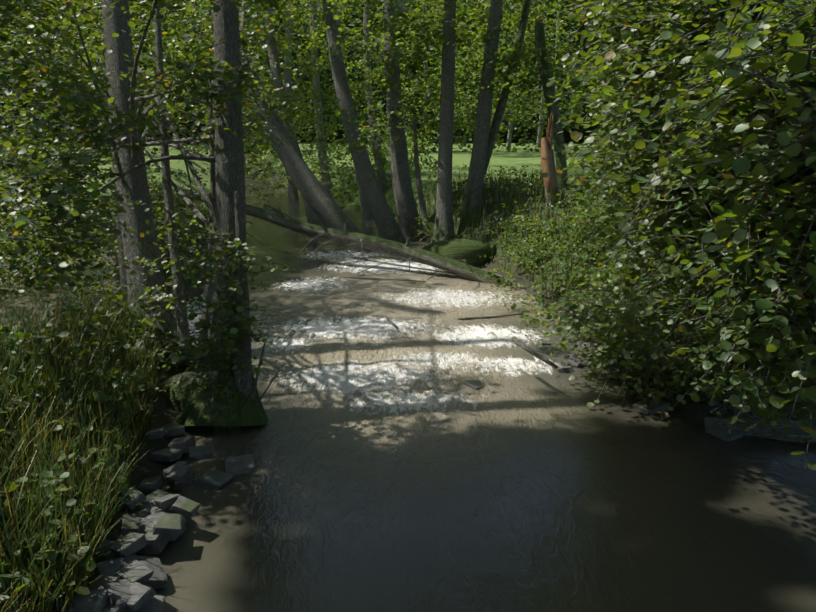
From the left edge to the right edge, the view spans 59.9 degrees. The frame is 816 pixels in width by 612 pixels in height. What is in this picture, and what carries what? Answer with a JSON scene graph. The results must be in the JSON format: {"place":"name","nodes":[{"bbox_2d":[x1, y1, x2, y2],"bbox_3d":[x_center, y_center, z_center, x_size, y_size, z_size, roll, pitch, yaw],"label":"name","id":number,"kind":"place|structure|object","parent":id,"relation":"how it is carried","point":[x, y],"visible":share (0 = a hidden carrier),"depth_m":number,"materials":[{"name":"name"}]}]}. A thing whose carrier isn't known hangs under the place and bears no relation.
{"place":"outdoors","nodes":[
{"label":"outdoors","id":0,"kind":"place"},
{"bbox_2d":[0,142,703,611],"bbox_3d":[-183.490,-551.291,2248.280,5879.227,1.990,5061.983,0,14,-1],"label":"ground","id":1,"kind":"structure","parent":0,"point":[166,412],"depth_m":18.32,"materials":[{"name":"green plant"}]},
{"bbox_2d":[0,282,171,611],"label":"grass","id":2,"kind":"structure","parent":1,"relation":"on","point":[131,427],"depth_m":5.50,"materials":[{"name":"green plant"}]},
{"bbox_2d":[0,0,608,151],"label":"tree foliage","id":3,"kind":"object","parent":1,"relation":"on","point":[566,134],"depth_m":106.31,"materials":[{"name":"green plant"}]},
{"bbox_2d":[0,0,625,172],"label":"leaves","id":4,"kind":"object","parent":1,"relation":"on","point":[514,149],"visible":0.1,"depth_m":59.46,"materials":[{"name":"green plant"}]},
{"bbox_2d":[0,0,656,332],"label":"leaves","id":5,"kind":"object","parent":1,"relation":"on","point":[524,83],"visible":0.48,"depth_m":19.65,"materials":[{"name":"green plant"}]},
{"bbox_2d":[0,165,690,611],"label":"herbs","id":6,"kind":"object","parent":1,"relation":"on","point":[58,477],"visible":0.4,"depth_m":6.36,"materials":[{"name":"green plant"}]},
{"bbox_2d":[28,163,675,392],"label":"undergrowth","id":7,"kind":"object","parent":1,"relation":"on","point":[513,192],"depth_m":16.62,"materials":[{"name":"green plant"}]},
{"bbox_2d":[55,324,742,611],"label":"rocks","id":8,"kind":"object","parent":1,"relation":"on","point":[128,580],"visible":0.75,"depth_m":5.28,"materials":[{"name":"grey stone"}]},
{"bbox_2d":[0,0,815,469],"bbox_3d":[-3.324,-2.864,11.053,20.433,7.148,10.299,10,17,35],"label":"leaves","id":9,"kind":"object","parent":1,"relation":"on","point":[742,166],"visible":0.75,"depth_m":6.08,"materials":[{"name":"green plant"}]},
{"bbox_2d":[43,0,815,442],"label":"trunks","id":10,"kind":"object","parent":1,"relation":"on","point":[229,208],"visible":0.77,"depth_m":12.87,"materials":[{"name":"brown plant"}]},
{"bbox_2d":[398,11,555,221],"bbox_3d":[2.094,-4.769,18.769,1.537,5.582,5.488,-12,18,-41],"label":"fresh wood","id":11,"kind":"object","parent":10,"relation":"attached to","point":[547,165],"visible":0.85,"depth_m":16.75,"materials":[{"name":"brown wood"}]},
{"bbox_2d":[403,277,622,389],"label":"river rocks","id":12,"kind":"object","parent":1,"relation":"on","point":[475,384],"depth_m":8.79,"materials":[{"name":"stone"}]},
{"bbox_2d":[0,152,815,611],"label":"bank","id":13,"kind":"structure","parent":0,"point":[400,468],"depth_m":6.46,"materials":[{"name":"brown soil"}]}
]}

